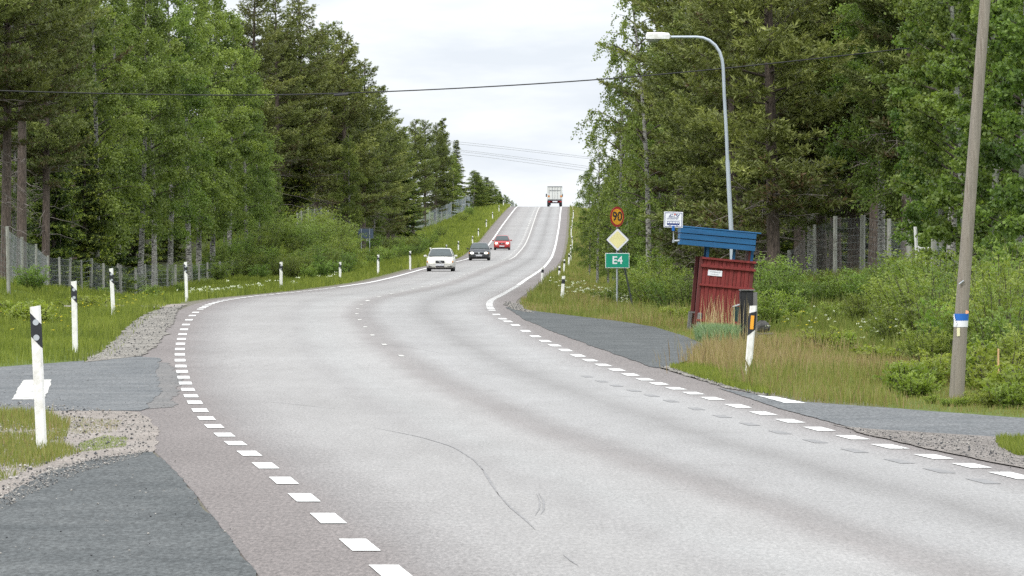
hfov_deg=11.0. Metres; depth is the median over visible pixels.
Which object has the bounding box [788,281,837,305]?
green shrub
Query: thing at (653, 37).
street lamp
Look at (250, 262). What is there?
green shrub
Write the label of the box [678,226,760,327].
bus shelter
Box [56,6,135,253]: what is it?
pine tree
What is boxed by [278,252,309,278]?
green shrub
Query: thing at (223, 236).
birch tree
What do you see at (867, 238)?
spruce tree
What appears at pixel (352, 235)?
green shrub
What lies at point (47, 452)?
island grass
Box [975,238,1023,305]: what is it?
willow shrub
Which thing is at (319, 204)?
spruce tree
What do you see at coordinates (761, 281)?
green shrub
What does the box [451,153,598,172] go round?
power line
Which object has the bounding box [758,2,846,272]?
pine tree
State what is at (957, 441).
gravel stones
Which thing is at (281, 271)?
marker post
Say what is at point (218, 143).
spruce tree
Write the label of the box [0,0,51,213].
pine tree
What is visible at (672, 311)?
weed clump
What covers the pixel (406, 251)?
green shrub
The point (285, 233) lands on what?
green shrub
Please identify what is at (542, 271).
marker post
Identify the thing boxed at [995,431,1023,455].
grass
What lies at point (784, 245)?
spruce tree
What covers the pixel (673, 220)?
bus stop sign
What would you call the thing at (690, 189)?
pine tree
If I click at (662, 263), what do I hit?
green shrub
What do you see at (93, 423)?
sparse grass
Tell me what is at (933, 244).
wire fence
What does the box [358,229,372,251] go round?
sign board
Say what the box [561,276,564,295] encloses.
marker post
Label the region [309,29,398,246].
pine tree
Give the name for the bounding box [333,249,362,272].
green shrub
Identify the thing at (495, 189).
birch tree
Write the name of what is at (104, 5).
pine tree
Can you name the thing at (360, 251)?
green shrub
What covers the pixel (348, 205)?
pine tree
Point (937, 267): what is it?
willow shrub
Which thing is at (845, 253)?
spruce tree
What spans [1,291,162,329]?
buttercups
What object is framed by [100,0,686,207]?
sky
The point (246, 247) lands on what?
green shrub
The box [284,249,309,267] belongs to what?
green shrub
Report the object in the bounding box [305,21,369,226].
pine tree
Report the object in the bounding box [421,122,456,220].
pine tree
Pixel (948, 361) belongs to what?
fern clump
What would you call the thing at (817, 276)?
green shrub
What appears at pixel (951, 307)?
willow shrub
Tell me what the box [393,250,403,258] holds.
green shrub
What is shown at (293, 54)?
pine tree
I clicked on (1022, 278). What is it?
willow shrub
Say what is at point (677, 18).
pine tree
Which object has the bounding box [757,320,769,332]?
stone
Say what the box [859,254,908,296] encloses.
green shrub
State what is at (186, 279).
marker post
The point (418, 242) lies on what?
green shrub
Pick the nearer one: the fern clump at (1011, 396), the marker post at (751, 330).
the fern clump at (1011, 396)
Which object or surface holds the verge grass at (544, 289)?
on the ground at (164, 264)
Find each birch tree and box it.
[0,92,52,276]
[0,132,15,242]
[49,0,154,284]
[65,0,165,292]
[109,0,201,286]
[116,0,198,287]
[127,0,220,284]
[157,0,234,280]
[159,0,252,275]
[167,0,267,273]
[191,161,207,244]
[210,12,283,253]
[216,162,234,244]
[220,59,284,237]
[233,162,256,235]
[238,112,277,239]
[255,167,277,227]
[264,177,283,226]
[271,169,288,226]
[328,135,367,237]
[336,79,380,228]
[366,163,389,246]
[379,169,397,240]
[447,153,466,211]
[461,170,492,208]
[470,176,490,205]
[489,180,502,203]
[569,140,617,282]
[570,50,657,279]
[571,0,690,272]
[571,170,600,274]
[589,162,623,282]
[596,157,627,280]
[603,122,643,271]
[606,178,645,288]
[611,116,655,269]
[621,85,690,269]
[623,51,688,263]
[777,37,868,273]
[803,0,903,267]
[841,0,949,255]
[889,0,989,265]
[904,0,1020,224]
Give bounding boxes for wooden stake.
[997,349,998,373]
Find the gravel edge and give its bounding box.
[503,303,532,312]
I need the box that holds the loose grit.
[160,449,241,549]
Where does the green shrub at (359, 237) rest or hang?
on the ground at (164, 264)
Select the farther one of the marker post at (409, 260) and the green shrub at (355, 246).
the green shrub at (355, 246)
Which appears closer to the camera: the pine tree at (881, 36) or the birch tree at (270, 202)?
the pine tree at (881, 36)
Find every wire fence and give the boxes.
[0,226,233,294]
[296,207,337,224]
[406,196,472,231]
[781,215,911,275]
[931,239,957,271]
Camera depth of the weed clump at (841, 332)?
107.55 m
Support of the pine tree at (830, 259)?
on the ground at (164, 264)
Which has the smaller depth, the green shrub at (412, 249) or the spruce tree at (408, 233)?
the green shrub at (412, 249)
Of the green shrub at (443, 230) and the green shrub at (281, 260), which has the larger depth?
the green shrub at (443, 230)
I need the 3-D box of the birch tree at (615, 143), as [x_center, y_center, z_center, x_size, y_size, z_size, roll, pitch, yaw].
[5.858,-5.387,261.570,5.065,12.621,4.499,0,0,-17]
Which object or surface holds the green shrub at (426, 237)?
on the ground at (164, 264)
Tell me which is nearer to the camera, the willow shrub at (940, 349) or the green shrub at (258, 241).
the willow shrub at (940, 349)
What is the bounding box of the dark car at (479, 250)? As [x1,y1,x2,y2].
[466,243,491,259]
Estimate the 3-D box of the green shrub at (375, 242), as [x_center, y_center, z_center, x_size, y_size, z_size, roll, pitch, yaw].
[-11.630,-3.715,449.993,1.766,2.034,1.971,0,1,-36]
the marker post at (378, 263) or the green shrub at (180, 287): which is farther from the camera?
the marker post at (378, 263)
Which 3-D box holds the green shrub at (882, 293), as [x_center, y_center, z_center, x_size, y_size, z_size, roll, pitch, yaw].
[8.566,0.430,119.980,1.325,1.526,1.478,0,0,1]
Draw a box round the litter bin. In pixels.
[732,304,739,321]
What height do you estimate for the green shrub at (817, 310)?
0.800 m
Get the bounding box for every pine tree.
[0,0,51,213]
[0,0,92,278]
[0,0,108,283]
[0,0,111,279]
[0,28,29,260]
[31,0,133,259]
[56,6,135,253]
[102,0,164,85]
[212,0,309,194]
[241,0,332,218]
[242,25,284,194]
[261,0,348,219]
[274,33,357,219]
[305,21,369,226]
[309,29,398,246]
[331,60,395,248]
[356,85,412,246]
[374,118,415,246]
[382,118,419,239]
[402,119,439,232]
[409,119,442,226]
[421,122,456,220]
[594,0,689,273]
[611,26,689,266]
[625,0,712,255]
[626,0,738,293]
[656,0,881,279]
[657,0,816,286]
[658,50,724,266]
[663,40,759,279]
[672,1,812,260]
[700,0,826,286]
[749,134,847,273]
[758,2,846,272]
[781,0,901,267]
[781,104,805,274]
[783,0,893,271]
[790,0,890,268]
[792,3,868,271]
[834,0,936,263]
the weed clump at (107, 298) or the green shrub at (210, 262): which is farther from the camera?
the green shrub at (210, 262)
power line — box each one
[432,141,587,158]
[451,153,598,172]
[453,141,607,159]
[453,149,597,167]
[457,151,588,168]
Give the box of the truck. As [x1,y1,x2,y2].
[546,186,562,206]
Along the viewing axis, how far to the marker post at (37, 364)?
49.00 m
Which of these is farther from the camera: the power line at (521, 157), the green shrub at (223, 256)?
the power line at (521, 157)
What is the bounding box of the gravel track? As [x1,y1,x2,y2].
[64,304,185,307]
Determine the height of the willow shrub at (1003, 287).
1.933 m
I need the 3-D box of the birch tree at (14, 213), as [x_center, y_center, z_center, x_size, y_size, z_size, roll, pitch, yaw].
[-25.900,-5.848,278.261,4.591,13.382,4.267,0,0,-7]
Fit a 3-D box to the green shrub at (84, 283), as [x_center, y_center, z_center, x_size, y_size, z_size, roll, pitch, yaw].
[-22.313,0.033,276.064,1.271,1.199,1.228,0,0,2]
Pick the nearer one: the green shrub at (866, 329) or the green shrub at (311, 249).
the green shrub at (866, 329)
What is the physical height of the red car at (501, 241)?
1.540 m
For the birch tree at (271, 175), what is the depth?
378.25 m
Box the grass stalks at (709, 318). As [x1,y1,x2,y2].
[690,294,748,338]
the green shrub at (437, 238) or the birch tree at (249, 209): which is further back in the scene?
the green shrub at (437, 238)
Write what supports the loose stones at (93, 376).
on the side road at (16, 382)
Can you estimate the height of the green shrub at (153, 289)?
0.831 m
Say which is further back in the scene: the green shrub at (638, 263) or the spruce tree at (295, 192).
the spruce tree at (295, 192)
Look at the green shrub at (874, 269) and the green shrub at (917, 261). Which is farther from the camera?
the green shrub at (874, 269)
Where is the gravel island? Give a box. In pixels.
[0,411,160,496]
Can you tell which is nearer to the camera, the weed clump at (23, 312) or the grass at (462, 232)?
the weed clump at (23, 312)
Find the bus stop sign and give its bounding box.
[664,212,682,242]
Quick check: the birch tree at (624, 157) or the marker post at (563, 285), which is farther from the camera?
the birch tree at (624, 157)
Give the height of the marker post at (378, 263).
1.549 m
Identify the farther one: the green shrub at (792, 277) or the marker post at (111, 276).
the green shrub at (792, 277)
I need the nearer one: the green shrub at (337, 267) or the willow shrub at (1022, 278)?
the willow shrub at (1022, 278)
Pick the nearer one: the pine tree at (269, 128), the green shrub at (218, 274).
the green shrub at (218, 274)
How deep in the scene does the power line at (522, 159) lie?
799.86 m
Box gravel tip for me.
[662,366,766,394]
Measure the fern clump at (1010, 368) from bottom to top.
0.573 m
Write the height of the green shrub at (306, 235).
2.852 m
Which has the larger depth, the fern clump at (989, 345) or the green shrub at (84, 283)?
the green shrub at (84, 283)
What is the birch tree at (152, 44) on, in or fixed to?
on the ground at (164, 264)
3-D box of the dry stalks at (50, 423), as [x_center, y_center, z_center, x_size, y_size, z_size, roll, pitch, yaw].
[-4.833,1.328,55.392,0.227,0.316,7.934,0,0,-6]
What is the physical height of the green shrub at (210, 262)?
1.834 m
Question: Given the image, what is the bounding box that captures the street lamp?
[646,32,732,258]
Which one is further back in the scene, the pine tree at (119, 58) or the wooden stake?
the pine tree at (119, 58)
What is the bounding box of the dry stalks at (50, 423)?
[45,407,56,435]
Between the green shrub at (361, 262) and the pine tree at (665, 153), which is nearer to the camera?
the pine tree at (665, 153)
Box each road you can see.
[0,356,161,410]
[134,207,1023,575]
[720,388,1023,436]
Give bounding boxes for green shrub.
[12,264,52,292]
[76,278,88,287]
[98,284,117,293]
[123,273,147,293]
[139,284,160,295]
[149,263,177,285]
[173,260,189,282]
[173,282,184,292]
[191,252,221,277]
[192,262,205,280]
[201,241,234,272]
[207,262,234,279]
[215,236,247,269]
[218,254,247,276]
[222,230,259,265]
[232,249,267,275]
[240,226,271,257]
[247,264,271,278]
[253,243,284,269]
[254,219,284,253]
[260,215,303,248]
[262,256,282,275]
[275,255,294,273]
[278,209,318,243]
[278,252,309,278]
[283,236,304,254]
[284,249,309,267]
[285,221,325,252]
[286,246,315,276]
[293,204,340,233]
[295,215,340,248]
[299,264,319,277]
[300,243,326,263]
[304,243,329,272]
[309,238,343,256]
[310,259,332,276]
[312,246,343,267]
[314,209,354,238]
[315,216,353,245]
[325,260,349,273]
[326,223,362,248]
[327,235,356,256]
[333,236,360,255]
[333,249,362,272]
[348,222,369,248]
[355,247,367,257]
[355,260,367,268]
[362,253,374,260]
[363,233,381,249]
[363,248,378,256]
[366,255,383,262]
[371,246,388,255]
[374,250,397,259]
[376,245,398,258]
[378,236,403,251]
[386,236,406,249]
[393,244,413,256]
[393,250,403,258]
[397,234,417,247]
[402,236,422,246]
[406,245,420,255]
[408,243,426,253]
[414,236,432,250]
[417,232,435,246]
[429,229,440,241]
[434,224,451,235]
[458,212,468,221]
[464,206,475,215]
[585,287,623,301]
[608,280,638,301]
[611,269,667,305]
[618,251,675,295]
[619,261,691,304]
[637,245,689,297]
[637,275,692,307]
[661,265,693,308]
[752,263,790,299]
[753,251,812,295]
[757,289,793,325]
[767,288,810,320]
[773,274,815,304]
[787,303,819,317]
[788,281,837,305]
[802,268,854,300]
[812,300,845,318]
[817,273,860,306]
[837,269,870,295]
[838,291,881,321]
[842,266,882,299]
[857,268,945,321]
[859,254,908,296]
[863,314,900,339]
[864,273,916,322]
[865,301,920,345]
[866,248,939,294]
[868,245,958,298]
[872,249,986,302]
[879,265,957,322]
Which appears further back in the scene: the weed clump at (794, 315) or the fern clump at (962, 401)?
the weed clump at (794, 315)
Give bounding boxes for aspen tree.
[865,0,1012,261]
[884,3,984,262]
[886,17,989,275]
[914,0,1020,281]
[922,0,1023,267]
[959,0,1023,276]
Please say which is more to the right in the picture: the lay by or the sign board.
the lay by
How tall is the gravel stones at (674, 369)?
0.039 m
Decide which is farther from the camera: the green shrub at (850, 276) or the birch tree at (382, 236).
the birch tree at (382, 236)
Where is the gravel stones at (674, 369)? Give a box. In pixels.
[663,366,767,394]
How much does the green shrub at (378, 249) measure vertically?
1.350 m
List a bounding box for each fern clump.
[868,360,936,392]
[882,357,950,388]
[887,370,946,397]
[899,347,950,384]
[915,348,950,364]
[921,391,940,403]
[934,353,949,384]
[938,398,951,405]
[943,345,995,384]
[943,353,972,380]
[945,341,1010,388]
[949,397,970,406]
[962,391,979,405]
[965,345,1023,391]
[967,335,1020,353]
[969,390,987,403]
[973,343,1023,371]
[974,364,1023,393]
[974,385,1001,407]
[979,362,1013,391]
[985,379,1023,408]
[997,364,1023,390]
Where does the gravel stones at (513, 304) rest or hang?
on the gravel edge
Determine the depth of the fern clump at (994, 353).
69.80 m
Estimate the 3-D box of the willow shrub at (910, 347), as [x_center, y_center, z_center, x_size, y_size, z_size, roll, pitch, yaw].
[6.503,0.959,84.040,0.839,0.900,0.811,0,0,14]
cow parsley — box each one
[176,271,336,291]
[549,277,681,301]
[767,310,899,337]
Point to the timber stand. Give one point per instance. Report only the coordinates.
(749, 297)
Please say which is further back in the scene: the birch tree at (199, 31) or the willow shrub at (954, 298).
the birch tree at (199, 31)
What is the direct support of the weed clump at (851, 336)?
on the ground at (164, 264)
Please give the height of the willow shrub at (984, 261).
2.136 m
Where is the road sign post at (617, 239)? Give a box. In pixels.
[605,207,632,304]
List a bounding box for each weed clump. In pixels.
[0,300,35,316]
[1,300,71,323]
[6,299,55,316]
[13,299,43,305]
[54,299,81,306]
[64,293,118,308]
[99,295,122,301]
[108,295,130,299]
[138,290,163,297]
[657,307,688,317]
[783,309,834,321]
[792,325,844,350]
[820,331,862,351]
[825,329,855,337]
[850,344,910,361]
[855,341,909,362]
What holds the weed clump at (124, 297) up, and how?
on the ground at (164, 264)
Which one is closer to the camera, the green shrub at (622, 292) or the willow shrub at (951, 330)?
the willow shrub at (951, 330)
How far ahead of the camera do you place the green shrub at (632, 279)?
181.80 m
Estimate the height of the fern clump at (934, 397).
0.183 m
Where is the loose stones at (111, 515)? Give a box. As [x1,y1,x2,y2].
[0,463,195,571]
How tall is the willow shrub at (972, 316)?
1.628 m
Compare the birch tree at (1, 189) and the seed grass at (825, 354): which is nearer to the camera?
the seed grass at (825, 354)
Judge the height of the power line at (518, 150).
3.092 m
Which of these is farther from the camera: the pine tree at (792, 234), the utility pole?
the pine tree at (792, 234)
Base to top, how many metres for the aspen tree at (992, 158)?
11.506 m
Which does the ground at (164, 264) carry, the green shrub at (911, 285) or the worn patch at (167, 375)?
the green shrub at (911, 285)
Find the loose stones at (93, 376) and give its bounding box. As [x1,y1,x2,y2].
[5,360,151,406]
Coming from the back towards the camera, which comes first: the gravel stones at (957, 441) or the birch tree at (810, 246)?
the birch tree at (810, 246)
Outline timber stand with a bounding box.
[739,290,756,339]
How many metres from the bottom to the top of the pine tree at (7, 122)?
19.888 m
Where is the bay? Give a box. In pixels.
[0,452,255,575]
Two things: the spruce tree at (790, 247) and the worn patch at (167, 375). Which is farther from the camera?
the spruce tree at (790, 247)
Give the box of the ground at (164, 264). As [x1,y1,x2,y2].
[0,206,1023,575]
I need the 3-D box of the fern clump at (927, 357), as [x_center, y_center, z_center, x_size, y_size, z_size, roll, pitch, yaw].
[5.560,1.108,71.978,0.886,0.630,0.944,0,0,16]
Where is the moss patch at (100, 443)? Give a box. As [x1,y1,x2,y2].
[76,435,127,451]
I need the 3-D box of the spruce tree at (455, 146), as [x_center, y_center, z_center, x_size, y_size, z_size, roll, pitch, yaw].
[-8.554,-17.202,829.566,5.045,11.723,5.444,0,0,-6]
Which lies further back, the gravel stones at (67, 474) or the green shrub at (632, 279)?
the green shrub at (632, 279)
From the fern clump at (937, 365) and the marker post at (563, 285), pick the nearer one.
the fern clump at (937, 365)
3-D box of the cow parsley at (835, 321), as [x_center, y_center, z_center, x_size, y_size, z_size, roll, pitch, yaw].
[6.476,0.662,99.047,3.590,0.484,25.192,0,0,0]
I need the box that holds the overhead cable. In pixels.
[0,47,916,95]
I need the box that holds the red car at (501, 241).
[492,235,511,249]
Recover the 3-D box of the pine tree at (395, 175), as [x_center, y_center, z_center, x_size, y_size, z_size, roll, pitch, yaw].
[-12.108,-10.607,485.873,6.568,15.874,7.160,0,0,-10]
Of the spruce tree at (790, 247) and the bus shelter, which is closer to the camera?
the bus shelter
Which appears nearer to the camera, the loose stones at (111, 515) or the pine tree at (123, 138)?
the loose stones at (111, 515)
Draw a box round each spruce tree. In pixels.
[11,114,51,261]
[15,95,93,290]
[27,123,65,280]
[58,105,116,290]
[70,64,141,291]
[111,167,167,285]
[149,183,185,260]
[195,72,237,238]
[273,72,319,234]
[306,129,326,219]
[394,126,428,238]
[429,117,461,214]
[445,140,471,209]
[467,173,487,206]
[483,177,497,204]
[723,181,793,282]
[766,213,827,274]
[806,141,867,269]
[860,170,900,265]
[877,145,976,265]
[959,230,987,263]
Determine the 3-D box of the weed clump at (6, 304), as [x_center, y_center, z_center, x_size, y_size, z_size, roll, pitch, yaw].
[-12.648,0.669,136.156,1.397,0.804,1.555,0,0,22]
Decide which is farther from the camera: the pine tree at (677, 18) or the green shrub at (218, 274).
the green shrub at (218, 274)
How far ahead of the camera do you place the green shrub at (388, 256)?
409.69 m
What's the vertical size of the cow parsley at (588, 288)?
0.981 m
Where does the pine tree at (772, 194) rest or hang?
on the ground at (164, 264)
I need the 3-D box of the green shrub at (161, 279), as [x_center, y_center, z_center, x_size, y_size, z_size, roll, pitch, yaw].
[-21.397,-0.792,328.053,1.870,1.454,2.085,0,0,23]
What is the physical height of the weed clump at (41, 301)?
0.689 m
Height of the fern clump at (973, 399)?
0.229 m
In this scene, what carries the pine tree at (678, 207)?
on the ground at (164, 264)
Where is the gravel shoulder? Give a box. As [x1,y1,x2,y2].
[835,424,1023,467]
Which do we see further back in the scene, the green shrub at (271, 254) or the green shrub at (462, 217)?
the green shrub at (462, 217)
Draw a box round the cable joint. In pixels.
[334,93,347,95]
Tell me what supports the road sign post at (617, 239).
on the ground at (164, 264)
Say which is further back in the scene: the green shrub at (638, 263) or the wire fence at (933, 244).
the green shrub at (638, 263)
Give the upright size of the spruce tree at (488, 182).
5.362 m
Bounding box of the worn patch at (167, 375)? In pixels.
[146,362,183,408]
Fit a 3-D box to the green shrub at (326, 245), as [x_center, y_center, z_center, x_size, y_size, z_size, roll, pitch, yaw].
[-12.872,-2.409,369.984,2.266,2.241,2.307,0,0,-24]
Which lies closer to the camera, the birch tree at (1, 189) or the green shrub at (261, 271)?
the birch tree at (1, 189)
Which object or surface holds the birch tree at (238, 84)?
on the ground at (164, 264)
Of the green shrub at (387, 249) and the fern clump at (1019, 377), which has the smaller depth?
the fern clump at (1019, 377)
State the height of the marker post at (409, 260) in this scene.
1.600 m
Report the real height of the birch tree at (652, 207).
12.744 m
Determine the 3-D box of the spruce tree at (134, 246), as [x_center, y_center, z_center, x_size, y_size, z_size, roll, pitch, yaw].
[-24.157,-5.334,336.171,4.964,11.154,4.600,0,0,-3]
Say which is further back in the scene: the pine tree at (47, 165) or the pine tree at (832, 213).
the pine tree at (47, 165)
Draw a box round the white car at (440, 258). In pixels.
[424,248,456,270]
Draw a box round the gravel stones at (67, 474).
[0,450,148,508]
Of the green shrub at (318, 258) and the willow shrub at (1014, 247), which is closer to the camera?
the willow shrub at (1014, 247)
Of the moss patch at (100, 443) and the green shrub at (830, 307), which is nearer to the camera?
the moss patch at (100, 443)
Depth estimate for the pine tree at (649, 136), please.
234.81 m
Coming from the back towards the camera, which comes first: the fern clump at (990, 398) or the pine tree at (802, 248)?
the pine tree at (802, 248)
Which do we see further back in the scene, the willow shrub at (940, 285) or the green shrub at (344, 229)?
the green shrub at (344, 229)
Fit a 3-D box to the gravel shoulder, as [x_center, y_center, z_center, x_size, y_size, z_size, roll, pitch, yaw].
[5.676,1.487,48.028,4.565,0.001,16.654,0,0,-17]
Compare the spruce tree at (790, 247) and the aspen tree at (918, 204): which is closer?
the aspen tree at (918, 204)
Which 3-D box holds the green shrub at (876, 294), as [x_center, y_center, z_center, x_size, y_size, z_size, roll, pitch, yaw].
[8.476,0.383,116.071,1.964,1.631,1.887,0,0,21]
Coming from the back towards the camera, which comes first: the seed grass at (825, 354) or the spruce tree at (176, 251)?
the spruce tree at (176, 251)
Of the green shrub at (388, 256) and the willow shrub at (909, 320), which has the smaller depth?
the willow shrub at (909, 320)
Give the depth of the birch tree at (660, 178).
240.10 m
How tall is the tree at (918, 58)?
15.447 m
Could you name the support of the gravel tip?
on the ground at (164, 264)
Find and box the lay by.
[506,307,701,367]
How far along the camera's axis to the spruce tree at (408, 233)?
599.50 m
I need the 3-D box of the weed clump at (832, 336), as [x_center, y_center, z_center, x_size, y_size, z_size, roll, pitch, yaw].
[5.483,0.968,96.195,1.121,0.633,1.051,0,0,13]
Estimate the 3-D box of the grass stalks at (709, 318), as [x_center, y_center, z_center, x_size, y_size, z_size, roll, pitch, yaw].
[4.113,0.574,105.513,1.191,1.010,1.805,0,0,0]
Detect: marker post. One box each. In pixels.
[30,305,46,448]
[71,281,77,352]
[109,268,114,314]
[184,262,187,300]
[279,262,282,284]
[339,262,340,276]
[377,255,378,271]
[409,251,410,269]
[541,267,543,281]
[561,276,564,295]
[745,306,756,370]
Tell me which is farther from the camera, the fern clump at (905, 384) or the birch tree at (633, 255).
the birch tree at (633, 255)
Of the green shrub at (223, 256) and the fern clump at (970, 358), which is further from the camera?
the green shrub at (223, 256)
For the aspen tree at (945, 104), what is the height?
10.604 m
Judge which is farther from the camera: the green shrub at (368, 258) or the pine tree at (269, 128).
the pine tree at (269, 128)
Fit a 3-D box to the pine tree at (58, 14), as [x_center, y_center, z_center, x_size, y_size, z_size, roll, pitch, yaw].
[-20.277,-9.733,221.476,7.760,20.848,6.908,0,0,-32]
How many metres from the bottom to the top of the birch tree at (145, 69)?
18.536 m
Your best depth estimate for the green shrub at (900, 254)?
135.85 m
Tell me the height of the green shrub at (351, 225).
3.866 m
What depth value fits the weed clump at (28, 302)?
168.77 m
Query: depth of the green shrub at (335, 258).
349.84 m
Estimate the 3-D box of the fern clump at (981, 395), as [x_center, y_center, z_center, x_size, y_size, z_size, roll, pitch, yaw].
[5.603,1.312,63.523,0.378,0.252,0.354,0,0,-1]
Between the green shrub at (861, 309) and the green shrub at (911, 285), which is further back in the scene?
the green shrub at (861, 309)
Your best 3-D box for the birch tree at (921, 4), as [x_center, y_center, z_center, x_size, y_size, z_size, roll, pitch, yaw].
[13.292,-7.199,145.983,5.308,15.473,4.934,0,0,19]
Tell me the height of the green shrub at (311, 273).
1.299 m
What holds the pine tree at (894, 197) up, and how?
on the ground at (164, 264)
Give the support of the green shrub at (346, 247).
on the ground at (164, 264)
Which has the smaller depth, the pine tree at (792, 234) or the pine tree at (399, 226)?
the pine tree at (792, 234)
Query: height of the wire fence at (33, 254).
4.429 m
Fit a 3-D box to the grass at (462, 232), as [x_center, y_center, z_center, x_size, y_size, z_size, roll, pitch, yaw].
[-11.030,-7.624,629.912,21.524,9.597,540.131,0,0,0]
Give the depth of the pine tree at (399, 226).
519.69 m
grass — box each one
[0,263,405,365]
[0,404,81,480]
[65,415,121,433]
[93,309,157,357]
[192,203,509,270]
[519,259,965,385]
[526,205,876,311]
[652,326,951,379]
[669,359,771,395]
[692,322,743,342]
[721,351,1023,416]
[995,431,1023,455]
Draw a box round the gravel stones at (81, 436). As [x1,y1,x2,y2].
[0,402,154,498]
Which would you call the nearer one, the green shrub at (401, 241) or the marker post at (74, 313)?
the marker post at (74, 313)
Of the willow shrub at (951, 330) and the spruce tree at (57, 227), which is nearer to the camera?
the willow shrub at (951, 330)
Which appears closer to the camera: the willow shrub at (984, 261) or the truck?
the willow shrub at (984, 261)
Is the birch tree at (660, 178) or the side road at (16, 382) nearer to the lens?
the side road at (16, 382)
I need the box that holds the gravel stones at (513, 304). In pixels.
[504,301,529,311]
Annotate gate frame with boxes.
[914,227,928,254]
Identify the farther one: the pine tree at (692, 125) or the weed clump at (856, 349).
the pine tree at (692, 125)
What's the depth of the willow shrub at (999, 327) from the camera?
73.88 m
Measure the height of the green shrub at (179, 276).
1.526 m
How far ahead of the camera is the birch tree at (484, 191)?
871.73 m
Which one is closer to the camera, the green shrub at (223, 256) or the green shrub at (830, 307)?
the green shrub at (830, 307)
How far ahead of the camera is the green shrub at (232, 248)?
357.58 m
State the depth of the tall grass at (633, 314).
125.51 m
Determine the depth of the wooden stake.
66.50 m
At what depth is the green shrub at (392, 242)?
445.85 m
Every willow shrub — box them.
[893,292,953,355]
[897,321,948,361]
[907,323,952,359]
[910,265,980,343]
[913,297,954,353]
[929,264,1020,352]
[930,250,1009,297]
[935,282,992,323]
[939,305,984,348]
[950,242,1023,290]
[950,277,1023,342]
[952,249,1023,301]
[953,264,1023,322]
[966,324,1011,351]
[969,251,1023,335]
[969,260,1023,335]
[969,305,1023,349]
[973,239,1023,281]
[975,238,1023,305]
[984,321,1023,361]
[988,265,1023,324]
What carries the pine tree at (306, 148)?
on the ground at (164, 264)
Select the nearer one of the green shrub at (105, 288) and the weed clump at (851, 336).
the weed clump at (851, 336)
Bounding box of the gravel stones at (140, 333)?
[91,305,182,360]
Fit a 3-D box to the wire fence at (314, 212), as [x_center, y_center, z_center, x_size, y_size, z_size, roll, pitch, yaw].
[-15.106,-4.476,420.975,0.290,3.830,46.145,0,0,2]
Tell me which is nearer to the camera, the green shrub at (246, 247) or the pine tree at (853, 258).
the pine tree at (853, 258)
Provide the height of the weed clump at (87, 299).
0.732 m
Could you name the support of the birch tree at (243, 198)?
on the ground at (164, 264)
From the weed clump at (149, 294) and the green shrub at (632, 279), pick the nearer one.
the green shrub at (632, 279)
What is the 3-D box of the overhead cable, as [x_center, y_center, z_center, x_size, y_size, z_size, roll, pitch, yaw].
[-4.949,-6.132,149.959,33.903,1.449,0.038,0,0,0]
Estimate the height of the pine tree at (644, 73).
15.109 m
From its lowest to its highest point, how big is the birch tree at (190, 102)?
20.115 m
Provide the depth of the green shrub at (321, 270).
335.78 m
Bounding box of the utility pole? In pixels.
[949,0,990,398]
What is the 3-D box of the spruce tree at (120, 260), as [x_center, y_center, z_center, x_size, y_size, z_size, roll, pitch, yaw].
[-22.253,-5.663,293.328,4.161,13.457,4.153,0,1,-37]
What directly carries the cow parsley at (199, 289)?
on the ground at (164, 264)
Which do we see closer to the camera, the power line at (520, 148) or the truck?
the power line at (520, 148)
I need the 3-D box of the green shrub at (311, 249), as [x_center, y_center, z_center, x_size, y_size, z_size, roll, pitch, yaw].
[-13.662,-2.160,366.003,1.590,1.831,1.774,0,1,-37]
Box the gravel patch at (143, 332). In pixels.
[85,306,180,361]
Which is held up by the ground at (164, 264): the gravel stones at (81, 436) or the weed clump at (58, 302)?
the weed clump at (58, 302)
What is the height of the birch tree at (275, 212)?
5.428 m
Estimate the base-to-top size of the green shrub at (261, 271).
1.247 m
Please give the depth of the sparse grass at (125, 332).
111.19 m
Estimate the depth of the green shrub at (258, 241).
365.92 m
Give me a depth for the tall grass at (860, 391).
67.91 m
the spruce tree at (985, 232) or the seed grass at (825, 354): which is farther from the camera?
the spruce tree at (985, 232)
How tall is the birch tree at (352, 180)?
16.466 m
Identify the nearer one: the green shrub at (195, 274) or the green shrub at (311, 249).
the green shrub at (195, 274)
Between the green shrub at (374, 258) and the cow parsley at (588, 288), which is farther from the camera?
the green shrub at (374, 258)
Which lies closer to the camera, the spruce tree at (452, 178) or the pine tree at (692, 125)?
the pine tree at (692, 125)
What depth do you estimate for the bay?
35.16 m
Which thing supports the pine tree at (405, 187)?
on the ground at (164, 264)
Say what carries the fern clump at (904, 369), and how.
on the ground at (164, 264)
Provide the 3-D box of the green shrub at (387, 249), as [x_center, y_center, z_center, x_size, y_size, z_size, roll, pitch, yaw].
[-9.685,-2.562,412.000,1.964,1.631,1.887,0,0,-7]
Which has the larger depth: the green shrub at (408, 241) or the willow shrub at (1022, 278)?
the green shrub at (408, 241)
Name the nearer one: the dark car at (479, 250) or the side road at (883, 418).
the side road at (883, 418)
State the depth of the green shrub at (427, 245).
519.90 m
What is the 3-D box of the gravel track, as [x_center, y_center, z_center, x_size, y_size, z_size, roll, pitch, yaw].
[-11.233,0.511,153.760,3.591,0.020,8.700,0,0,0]
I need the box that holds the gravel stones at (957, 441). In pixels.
[834,424,1023,465]
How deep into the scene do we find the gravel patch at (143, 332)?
107.02 m

